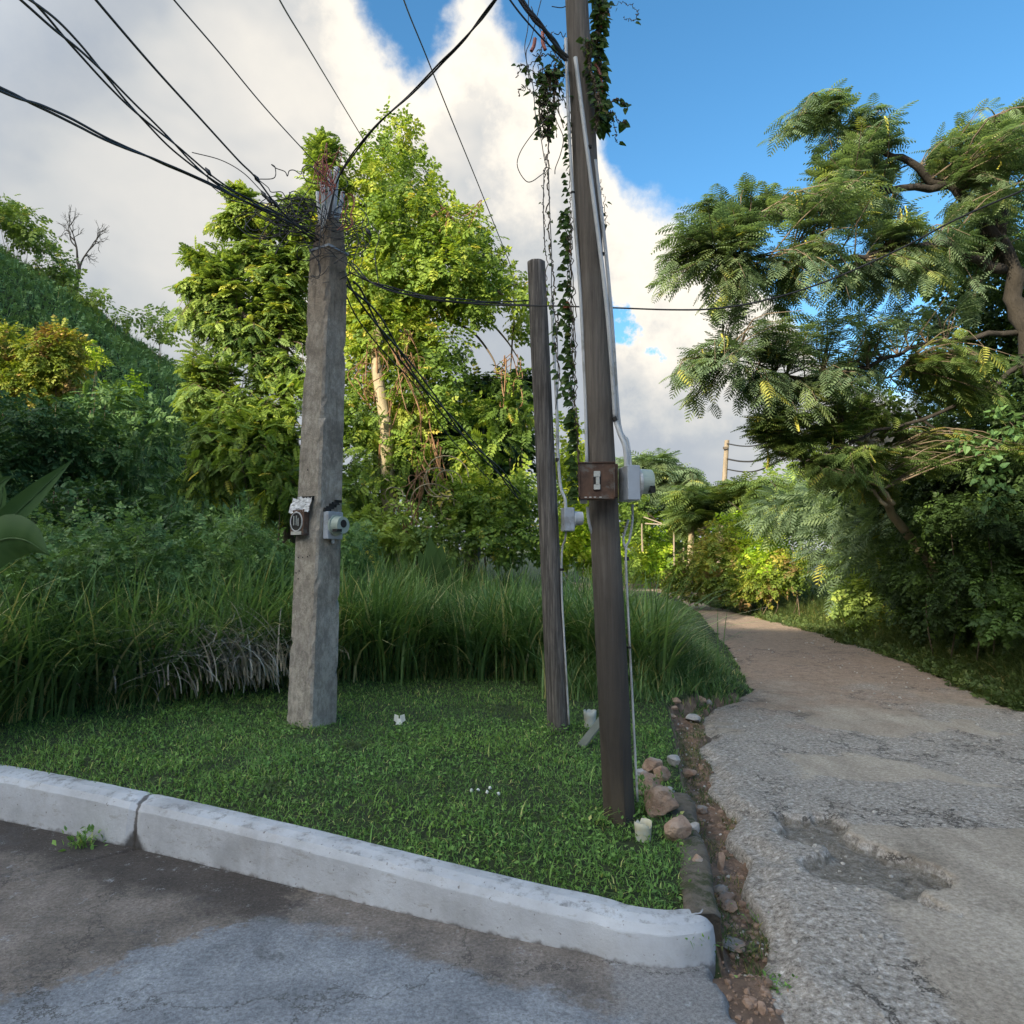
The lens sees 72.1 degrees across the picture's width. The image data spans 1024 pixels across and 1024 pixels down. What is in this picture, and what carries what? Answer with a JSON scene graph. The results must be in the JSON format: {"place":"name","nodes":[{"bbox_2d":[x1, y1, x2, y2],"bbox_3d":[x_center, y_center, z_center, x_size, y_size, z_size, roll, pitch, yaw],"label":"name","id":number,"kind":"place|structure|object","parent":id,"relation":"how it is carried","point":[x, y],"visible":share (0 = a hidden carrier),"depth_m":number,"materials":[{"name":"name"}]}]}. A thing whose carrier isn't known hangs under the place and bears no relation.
{"place":"outdoors","nodes":[
{"label":"outdoors","id":0,"kind":"place"},
{"bbox_2d":[0,820,735,1023],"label":"driveway","id":1,"kind":"structure","parent":0,"point":[102,933],"depth_m":2.83,"materials":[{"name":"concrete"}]},
{"bbox_2d":[52,824,108,851],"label":"weed","id":2,"kind":"object","parent":1,"relation":"on","point":[79,836],"visible":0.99,"depth_m":3.99,"materials":[{"name":"green plant"}]},
{"bbox_2d":[0,266,842,1023],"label":"ground","id":3,"kind":"structure","parent":0,"point":[740,984],"depth_m":4.71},
{"bbox_2d":[0,318,32,415],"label":"hill bush","id":4,"kind":"object","parent":3,"relation":"on","point":[4,349],"visible":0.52,"depth_m":15.24,"materials":[{"name":"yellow plant"}]},
{"bbox_2d":[0,192,34,258],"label":"ridge shrub","id":5,"kind":"object","parent":3,"relation":"on","point":[13,205],"visible":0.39,"depth_m":29.98,"materials":[{"name":"green plant"}]},
{"bbox_2d":[0,196,52,262],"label":"ridge shrub","id":6,"kind":"object","parent":3,"relation":"on","point":[5,227],"visible":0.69,"depth_m":29.70,"materials":[{"name":"green plant"}]},
{"bbox_2d":[6,221,67,277],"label":"ridge shrub","id":7,"kind":"object","parent":3,"relation":"on","point":[48,245],"visible":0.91,"depth_m":29.64,"materials":[{"name":"green plant"}]},
{"bbox_2d":[0,458,74,567],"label":"banana plant","id":8,"kind":"object","parent":3,"relation":"on","point":[21,535],"visible":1,"depth_m":4.66,"materials":[{"name":"green plant"}]},
{"bbox_2d":[0,314,98,515],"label":"hill bush","id":9,"kind":"object","parent":3,"relation":"on","point":[58,370],"visible":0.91,"depth_m":15.09,"materials":[{"name":"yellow plant"}]},
{"bbox_2d":[30,248,87,286],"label":"ridge shrub","id":10,"kind":"object","parent":3,"relation":"on","point":[52,269],"visible":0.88,"depth_m":29.65,"materials":[{"name":"green plant"}]},
{"bbox_2d":[0,388,135,503],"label":"shade bush","id":11,"kind":"object","parent":3,"relation":"on","point":[22,455],"visible":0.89,"depth_m":12.98,"materials":[{"name":"green plant"}]},
{"bbox_2d":[50,264,87,297],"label":"ridge shrub","id":12,"kind":"object","parent":3,"relation":"on","point":[70,284],"visible":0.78,"depth_m":29.70,"materials":[{"name":"green plant"}]},
{"bbox_2d":[58,205,109,292],"bbox_3d":[-19.665,-11.617,32.183,2.170,4.221,2.230,2,-5,-29],"label":"bare tree","id":13,"kind":"object","parent":3,"relation":"on","point":[79,265],"visible":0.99,"depth_m":31.91,"materials":[{"name":"brown plant"}]},
{"bbox_2d":[65,283,114,315],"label":"ridge shrub","id":14,"kind":"object","parent":3,"relation":"on","point":[93,294],"visible":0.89,"depth_m":29.70,"materials":[{"name":"green plant"}]},
{"bbox_2d":[68,340,114,510],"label":"hill bush","id":15,"kind":"object","parent":3,"relation":"on","point":[96,360],"visible":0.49,"depth_m":17.34,"materials":[{"name":"green plant"}]},
{"bbox_2d":[27,472,208,556],"bbox_3d":[-6.035,0.654,10.446,2.916,2.506,1.839,1,-4,-19],"label":"vine mound","id":16,"kind":"object","parent":3,"relation":"on","point":[92,491],"visible":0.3,"depth_m":10.34,"materials":[{"name":"green plant"}]},
{"bbox_2d":[106,305,137,337],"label":"ridge shrub","id":17,"kind":"object","parent":3,"relation":"on","point":[126,323],"visible":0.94,"depth_m":29.60,"materials":[{"name":"green plant"}]},
{"bbox_2d":[96,368,151,496],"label":"hill bush","id":18,"kind":"object","parent":3,"relation":"on","point":[138,390],"visible":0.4,"depth_m":19.25,"materials":[{"name":"green plant"}]},
{"bbox_2d":[50,377,229,551],"bbox_3d":[-7.112,-0.599,14.342,5.336,4.701,2.811,-3,-5,37],"label":"shade bush","id":19,"kind":"object","parent":3,"relation":"on","point":[130,425],"visible":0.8,"depth_m":14.21,"materials":[{"name":"green plant"}]},
{"bbox_2d":[127,302,185,363],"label":"ridge shrub","id":20,"kind":"object","parent":3,"relation":"on","point":[160,336],"visible":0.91,"depth_m":29.49,"materials":[{"name":"green plant"}]},
{"bbox_2d":[66,593,290,693],"bbox_3d":[-2.953,1.236,7.023,3.201,1.054,3.064,-3,-5,33],"label":"dead grass clump","id":21,"kind":"object","parent":3,"relation":"on","point":[226,675],"visible":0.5,"depth_m":6.77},
{"bbox_2d":[98,617,278,700],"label":"dead grass clump","id":22,"kind":"object","parent":3,"relation":"on","point":[211,674],"visible":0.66,"depth_m":6.37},
{"bbox_2d":[0,498,382,714],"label":"creeper cover","id":23,"kind":"object","parent":3,"relation":"on","point":[226,549],"visible":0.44,"depth_m":7.64,"materials":[{"name":"green plant"}]},
{"bbox_2d":[0,240,400,581],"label":"hillside vegetation","id":24,"kind":"object","parent":3,"relation":"on","point":[128,344],"visible":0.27,"depth_m":26.61,"materials":[{"name":"green plant"}]},
{"bbox_2d":[175,367,305,543],"bbox_3d":[-4.613,-0.436,12.561,2.815,4.491,1.934,-3,-5,37],"label":"sunlit bush","id":25,"kind":"object","parent":3,"relation":"on","point":[233,454],"visible":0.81,"depth_m":12.38,"materials":[{"name":"green plant"}]},
{"bbox_2d":[162,126,359,551],"bbox_3d":[-5.008,-3.285,13.674,3.526,9.696,3.172,0,-4,0],"label":"loose leafed tree","id":26,"kind":"object","parent":3,"relation":"on","point":[262,330],"visible":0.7,"depth_m":13.61,"materials":[{"name":"green plant"}]},
{"bbox_2d":[189,621,349,682],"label":"dead grass clump","id":27,"kind":"object","parent":3,"relation":"on","point":[285,657],"visible":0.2,"depth_m":7.16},
{"bbox_2d":[287,166,349,728],"bbox_3d":[-1.629,-0.395,5.986,0.501,5.320,0.362,-3,-5,32],"label":"concrete pole","id":28,"kind":"object","parent":3,"relation":"on","point":[319,525],"visible":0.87,"depth_m":5.92,"materials":[{"name":"concrete"}]},
{"bbox_2d":[0,86,307,228],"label":"overhead cable","id":29,"kind":"object","parent":28,"relation":"attached to","point":[9,93],"visible":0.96,"depth_m":4.11,"materials":[{"name":"rubber"}]},
{"bbox_2d":[19,0,319,240],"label":"overhead cable","id":30,"kind":"object","parent":28,"relation":"attached to","point":[88,56],"visible":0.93,"depth_m":4.19,"materials":[{"name":"rubber"}]},
{"bbox_2d":[95,0,314,242],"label":"overhead cable","id":31,"kind":"object","parent":28,"relation":"attached to","point":[162,77],"visible":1,"depth_m":4.31,"materials":[{"name":"rubber"}]},
{"bbox_2d":[192,142,378,286],"bbox_3d":[-1.923,-2.532,6.116,1.615,1.270,0.400,0,-4,0],"label":"wire tangle","id":32,"kind":"object","parent":28,"relation":"attached to","point":[290,207],"visible":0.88,"depth_m":5.99,"materials":[{"name":"rubber"}]},
{"bbox_2d":[173,0,319,167],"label":"overhead wire","id":33,"kind":"object","parent":32,"relation":"attached to","point":[192,21],"visible":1,"depth_m":4.12,"materials":[{"name":"rubber"}]},
{"bbox_2d":[328,0,496,215],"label":"overhead cable","id":34,"kind":"object","parent":28,"relation":"attached to","point":[446,57],"visible":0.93,"depth_m":5.02,"materials":[{"name":"rubber"}]},
{"bbox_2d":[347,297,492,483],"bbox_3d":[-0.953,-1.188,8.661,0.164,1.130,5.068,-1,-4,13],"label":"slack wire","id":35,"kind":"object","parent":28,"relation":"attached to","point":[411,381],"visible":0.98,"depth_m":7.76,"materials":[{"name":"rubber"}]},
{"bbox_2d":[346,276,520,498],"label":"guy cables","id":36,"kind":"object","parent":28,"relation":"attached to","point":[373,319],"visible":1,"depth_m":7.89,"materials":[{"name":"rubber"}]},
{"bbox_2d":[348,262,528,304],"bbox_3d":[-0.601,-1.970,6.043,1.643,0.460,0.371,0,-4,-5],"label":"overhead cable","id":37,"kind":"object","parent":28,"relation":"attached to","point":[433,297],"visible":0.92,"depth_m":5.87,"materials":[{"name":"rubber"}]},
{"bbox_2d":[348,189,1023,310],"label":"overhead cable","id":38,"kind":"object","parent":28,"relation":"attached to","point":[975,210],"visible":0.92,"depth_m":5.23,"materials":[{"name":"rubber"}]},
{"bbox_2d":[0,643,691,724],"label":"bank edge grass","id":39,"kind":"structure","parent":3,"relation":"on","point":[345,668],"depth_m":6.93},
{"bbox_2d":[0,674,698,909],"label":"lawn grass","id":40,"kind":"structure","parent":3,"relation":"on","point":[582,768],"depth_m":4.70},
{"bbox_2d":[578,717,598,745],"bbox_3d":[0.618,1.707,5.450,0.202,0.208,0.108,1,-4,-10],"label":"fallen slat","id":41,"kind":"object","parent":40,"relation":"on","point":[589,735],"visible":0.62,"depth_m":5.44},
{"bbox_2d":[583,709,595,727],"bbox_3d":[0.671,1.786,6.053,0.112,0.160,0.112,0,-4,0],"label":"plastic cup","id":42,"kind":"object","parent":40,"relation":"on","point":[589,717],"visible":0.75,"depth_m":6.01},
{"bbox_2d":[634,818,651,842],"bbox_3d":[0.686,1.671,3.686,0.093,0.102,0.093,0,-4,0],"label":"plastic tub","id":43,"kind":"object","parent":40,"relation":"on","point":[643,828],"visible":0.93,"depth_m":3.65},
{"bbox_2d":[0,764,715,976],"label":"kerb","id":44,"kind":"structure","parent":3,"relation":"on","point":[357,871],"depth_m":3.37,"materials":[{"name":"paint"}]},
{"bbox_2d":[342,369,448,558],"bbox_3d":[-2.364,-0.474,13.178,2.436,4.720,2.268,0,-4,0],"label":"sunlit bush","id":45,"kind":"object","parent":3,"relation":"on","point":[355,468],"visible":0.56,"depth_m":13.11,"materials":[{"name":"green plant"}]},
{"bbox_2d":[0,535,809,723],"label":"tall grass","id":46,"kind":"structure","parent":3,"relation":"on","point":[501,615],"depth_m":7.64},
{"bbox_2d":[418,536,451,591],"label":"broad leaf plant","id":47,"kind":"object","parent":46,"relation":"on","point":[431,551],"visible":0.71,"depth_m":10.02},
{"bbox_2d":[272,95,549,582],"bbox_3d":[-1.859,-3.696,14.476,5.603,11.794,4.864,3,-5,-33],"label":"vine covered tree","id":48,"kind":"object","parent":3,"relation":"on","point":[454,244],"visible":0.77,"depth_m":14.01,"materials":[{"name":"green plant"}]},
{"bbox_2d":[279,0,366,144],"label":"overhead wire","id":49,"kind":"object","parent":48,"relation":"attached to","point":[317,63],"visible":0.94,"depth_m":10.12,"materials":[{"name":"rubber"}]},
{"bbox_2d":[343,362,481,499],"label":"sunlit bush","id":50,"kind":"object","parent":48,"relation":"attached to","point":[442,422],"visible":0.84,"depth_m":12.89,"materials":[{"name":"green plant"}]},
{"bbox_2d":[342,487,479,580],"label":"sunlit bush","id":51,"kind":"object","parent":3,"relation":"on","point":[390,532],"visible":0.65,"depth_m":11.95,"materials":[{"name":"green plant"}]},
{"bbox_2d":[339,555,491,685],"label":"grass tussock","id":52,"kind":"object","parent":3,"relation":"on","point":[403,651],"depth_m":8.16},
{"bbox_2d":[360,363,536,586],"bbox_3d":[-1.572,-0.748,17.255,4.874,5.784,2.963,-1,-4,18],"label":"background tree","id":53,"kind":"object","parent":3,"relation":"on","point":[506,468],"visible":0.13,"depth_m":16.74,"materials":[{"name":"green plant"}]},
{"bbox_2d":[342,451,560,553],"bbox_3d":[-5.177,-0.385,27.621,14.512,5.744,8.144,0,-4,0],"label":"distant tree","id":54,"kind":"object","parent":3,"relation":"on","point":[419,521],"visible":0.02,"depth_m":27.50,"materials":[{"name":"green plant"}]},
{"bbox_2d":[424,442,540,594],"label":"sunlit bush","id":55,"kind":"object","parent":3,"relation":"on","point":[483,524],"visible":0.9,"depth_m":12.11,"materials":[{"name":"green plant"}]},
{"bbox_2d":[434,391,555,574],"bbox_3d":[-0.322,-0.034,13.471,2.405,4.820,1.825,0,-4,0],"label":"sunlit bush","id":56,"kind":"object","parent":3,"relation":"on","point":[520,434],"visible":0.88,"depth_m":13.44,"materials":[{"name":"green plant"}]},
{"bbox_2d":[521,719,585,735],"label":"weed","id":57,"kind":"object","parent":3,"relation":"on","point":[551,727],"visible":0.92,"depth_m":5.79,"materials":[{"name":"green plant"}]},
{"bbox_2d":[527,259,583,731],"bbox_3d":[0.388,0.047,6.015,0.492,4.538,0.252,-2,-5,25],"label":"short wooden pole","id":58,"kind":"object","parent":3,"relation":"on","point":[556,678],"visible":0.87,"depth_m":5.98,"materials":[{"name":"wood"}]},
{"bbox_2d":[532,408,633,582],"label":"sunlit bush","id":59,"kind":"object","parent":3,"relation":"on","point":[573,547],"visible":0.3,"depth_m":16.13,"materials":[{"name":"green plant"}]},
{"bbox_2d":[573,803,633,829],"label":"weed","id":60,"kind":"object","parent":3,"relation":"on","point":[601,818],"visible":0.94,"depth_m":3.85,"materials":[{"name":"green plant"}]},
{"bbox_2d":[564,0,655,825],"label":"tall wooden pole","id":61,"kind":"object","parent":3,"relation":"on","point":[603,479],"visible":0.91,"depth_m":4.02,"materials":[{"name":"wood"}]},
{"bbox_2d":[518,0,568,61],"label":"overhead cable","id":62,"kind":"object","parent":61,"relation":"attached to","point":[535,19],"visible":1,"depth_m":3.73,"materials":[{"name":"rubber"}]},
{"bbox_2d":[517,0,602,409],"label":"hanging wires","id":63,"kind":"object","parent":61,"relation":"hanging from","point":[545,48],"visible":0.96,"depth_m":4.17,"materials":[{"name":"rubber"}]},
{"bbox_2d":[511,0,640,504],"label":"climbing vine","id":64,"kind":"object","parent":61,"relation":"attached to","point":[548,80],"visible":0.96,"depth_m":4.22,"materials":[{"name":"green plant"}]},
{"bbox_2d":[509,594,752,721],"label":"spur grass","id":65,"kind":"structure","parent":3,"relation":"on","point":[576,676],"depth_m":8.07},
{"bbox_2d":[593,771,683,815],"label":"weed","id":66,"kind":"object","parent":3,"relation":"on","point":[642,778],"visible":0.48,"depth_m":4.08,"materials":[{"name":"green plant"}]},
{"bbox_2d":[533,449,752,573],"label":"distant tree","id":67,"kind":"object","parent":3,"relation":"on","point":[679,545],"visible":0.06,"depth_m":50.24,"materials":[{"name":"green plant"}]},
{"bbox_2d":[638,770,659,795],"bbox_3d":[0.853,1.699,4.380,0.136,0.160,0.124,3,-5,-32],"label":"rock","id":68,"kind":"object","parent":3,"relation":"on","point":[649,781],"visible":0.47,"depth_m":4.36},
{"bbox_2d":[622,501,680,588],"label":"bend bush","id":69,"kind":"object","parent":3,"relation":"on","point":[659,551],"visible":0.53,"depth_m":45.09,"materials":[{"name":"green plant"}]},
{"bbox_2d":[642,757,662,772],"bbox_3d":[0.971,1.737,4.842,0.130,0.093,0.162,-3,-5,37],"label":"rock","id":70,"kind":"object","parent":3,"relation":"on","point":[649,764],"visible":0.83,"depth_m":4.79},
{"bbox_2d":[636,721,674,747],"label":"weed","id":71,"kind":"object","parent":3,"relation":"on","point":[651,730],"visible":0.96,"depth_m":5.67,"materials":[{"name":"green plant"}]},
{"bbox_2d":[618,494,695,588],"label":"bend bush","id":72,"kind":"object","parent":3,"relation":"on","point":[636,530],"visible":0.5,"depth_m":43.32,"materials":[{"name":"green plant"}]},
{"bbox_2d":[644,785,678,817],"bbox_3d":[0.859,1.659,4.065,0.192,0.177,0.172,0,-4,0],"label":"rock","id":73,"kind":"object","parent":3,"relation":"on","point":[662,800],"visible":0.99,"depth_m":3.99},
{"bbox_2d":[653,766,670,782],"bbox_3d":[0.989,1.731,4.655,0.123,0.117,0.100,3,-5,-38],"label":"rock","id":74,"kind":"object","parent":3,"relation":"on","point":[666,774],"visible":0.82,"depth_m":4.61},
{"bbox_2d":[615,448,713,580],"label":"flat topped tree","id":75,"kind":"object","parent":3,"relation":"on","point":[668,473],"visible":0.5,"depth_m":46.63,"materials":[{"name":"green plant"}]},
{"bbox_2d":[664,815,691,841],"bbox_3d":[0.862,1.661,3.704,0.162,0.125,0.121,3,-5,-32],"label":"rock","id":76,"kind":"object","parent":3,"relation":"on","point":[677,828],"visible":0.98,"depth_m":3.66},
{"bbox_2d":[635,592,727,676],"bbox_3d":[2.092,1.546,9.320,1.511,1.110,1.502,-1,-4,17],"label":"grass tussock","id":77,"kind":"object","parent":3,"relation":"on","point":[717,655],"depth_m":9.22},
{"bbox_2d":[670,792,724,967],"bbox_3d":[0.922,1.831,3.626,0.192,0.288,1.550,-1,-4,10],"label":"lawn edging","id":78,"kind":"object","parent":3,"relation":"on","point":[697,891],"visible":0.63,"depth_m":3.24,"materials":[{"name":"concrete"}]},
{"bbox_2d":[646,516,766,611],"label":"bend bush","id":79,"kind":"object","parent":3,"relation":"on","point":[715,577],"visible":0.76,"depth_m":23.64,"materials":[{"name":"green plant"}]},
{"bbox_2d":[717,440,728,562],"bbox_3d":[10.711,0.628,36.019,1.028,8.713,0.360,0,-4,0],"label":"wooden pole","id":80,"kind":"object","parent":3,"relation":"on","point":[725,461],"visible":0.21,"depth_m":36.18,"materials":[{"name":"brown wood"}]},
{"bbox_2d":[674,699,776,975],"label":"gully weeds","id":81,"kind":"object","parent":3,"relation":"on","point":[726,857],"visible":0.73,"depth_m":4.38,"materials":[{"name":"green plant"}]},
{"bbox_2d":[674,708,783,1023],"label":"gully rubble","id":82,"kind":"object","parent":3,"relation":"on","point":[750,1002],"visible":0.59,"depth_m":3.31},
{"bbox_2d":[722,935,745,952],"bbox_3d":[0.958,1.884,3.070,0.130,0.025,0.106,-3,-5,38],"label":"rock","id":83,"kind":"object","parent":3,"relation":"on","point":[734,947],"visible":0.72,"depth_m":3.04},
{"bbox_2d":[654,471,822,602],"bbox_3d":[8.404,1.109,26.935,4.405,5.227,8.613,1,-4,-11],"label":"feathery tree","id":84,"kind":"object","parent":3,"relation":"on","point":[693,508],"visible":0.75,"depth_m":27.26,"materials":[{"name":"green plant"}]},
{"bbox_2d":[725,933,774,962],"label":"weed","id":85,"kind":"object","parent":3,"relation":"on","point":[753,949],"visible":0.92,"depth_m":3.00,"materials":[{"name":"green plant"}]},
{"bbox_2d":[709,505,808,610],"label":"bend bush","id":86,"kind":"object","parent":3,"relation":"on","point":[755,553],"visible":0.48,"depth_m":22.25,"materials":[{"name":"green plant"}]},
{"bbox_2d":[720,542,819,616],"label":"bend bush","id":87,"kind":"object","parent":3,"relation":"on","point":[766,593],"visible":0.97,"depth_m":20.41,"materials":[{"name":"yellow plant"}]},
{"bbox_2d":[645,78,1023,460],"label":"feathery tree","id":88,"kind":"object","parent":3,"relation":"on","point":[856,174],"visible":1,"depth_m":10.06,"materials":[{"name":"green plant"}]},
{"bbox_2d":[737,423,931,551],"bbox_3d":[16.526,-0.582,35.668,13.748,7.712,8.118,-3,-5,40],"label":"distant tree","id":89,"kind":"object","parent":3,"relation":"on","point":[772,471],"visible":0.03,"depth_m":35.28,"materials":[{"name":"green plant"}]},
{"bbox_2d":[733,463,958,615],"bbox_3d":[8.260,0.689,17.037,3.580,4.476,8.429,0,-4,0],"label":"roadside bush","id":90,"kind":"object","parent":3,"relation":"on","point":[812,520],"visible":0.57,"depth_m":17.13,"materials":[{"name":"green plant"}]},
{"bbox_2d":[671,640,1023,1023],"bbox_3d":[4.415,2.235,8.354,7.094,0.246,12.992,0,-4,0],"label":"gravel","id":91,"kind":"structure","parent":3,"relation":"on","point":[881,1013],"depth_m":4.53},
{"bbox_2d":[696,580,1023,711],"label":"verge grass","id":92,"kind":"structure","parent":3,"relation":"on","point":[961,669],"depth_m":11.98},
{"bbox_2d":[730,326,1023,630],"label":"feathery tree","id":93,"kind":"object","parent":3,"relation":"on","point":[850,469],"visible":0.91,"depth_m":10.52,"materials":[{"name":"green plant"}]},
{"bbox_2d":[846,427,901,479],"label":"dead vine clump","id":94,"kind":"object","parent":93,"relation":"hanging from","point":[871,440],"visible":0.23,"depth_m":11.05,"materials":[{"name":"plant"}]},
{"bbox_2d":[816,490,948,634],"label":"roadside bush","id":95,"kind":"object","parent":3,"relation":"on","point":[851,608],"visible":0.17,"depth_m":15.51,"materials":[{"name":"green plant"}]},
{"bbox_2d":[823,401,999,593],"bbox_3d":[9.415,0.001,15.772,4.101,5.440,5.840,-3,-5,33],"label":"roadside bush","id":96,"kind":"object","parent":3,"relation":"on","point":[856,539],"visible":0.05,"depth_m":15.17,"materials":[{"name":"green plant"}]},
{"bbox_2d":[826,173,1023,517],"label":"dark tree","id":97,"kind":"object","parent":3,"relation":"on","point":[1008,351],"visible":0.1,"depth_m":13.56,"materials":[{"name":"green plant"}]},
{"bbox_2d":[859,485,1023,660],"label":"roadside bush","id":98,"kind":"object","parent":3,"relation":"on","point":[965,524],"visible":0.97,"depth_m":10.44,"materials":[{"name":"green plant"}]},
{"bbox_2d":[874,432,1018,648],"bbox_3d":[8.569,0.705,13.258,3.351,4.945,5.348,-3,-5,31],"label":"roadside bush","id":99,"kind":"object","parent":3,"relation":"on","point":[911,619],"visible":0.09,"depth_m":12.89,"materials":[{"name":"green plant"}]},
{"bbox_2d":[899,236,1023,545],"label":"roadside bush","id":100,"kind":"object","parent":3,"relation":"on","point":[1016,384],"visible":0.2,"depth_m":12.44,"materials":[{"name":"green plant"}]},
{"bbox_2d":[920,389,1023,680],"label":"roadside bush","id":101,"kind":"object","parent":3,"relation":"on","point":[971,545],"visible":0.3,"depth_m":10.87,"materials":[{"name":"green plant"}]},
{"bbox_2d":[945,400,1023,520],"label":"roadside bush","id":102,"kind":"object","parent":3,"relation":"on","point":[1015,437],"visible":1,"depth_m":9.28,"materials":[{"name":"green plant"}]},
{"bbox_2d":[403,0,511,268],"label":"overhead wire","id":103,"kind":"object","parent":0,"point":[451,119],"visible":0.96,"depth_m":10.37,"materials":[{"name":"rubber"}]},
{"bbox_2d":[0,0,1023,549],"label":"sky","id":104,"kind":"structure","parent":0,"point":[703,82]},
{"bbox_2d":[565,588,1023,1023],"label":"road","id":105,"kind":"structure","parent":0,"point":[953,945],"depth_m":4.30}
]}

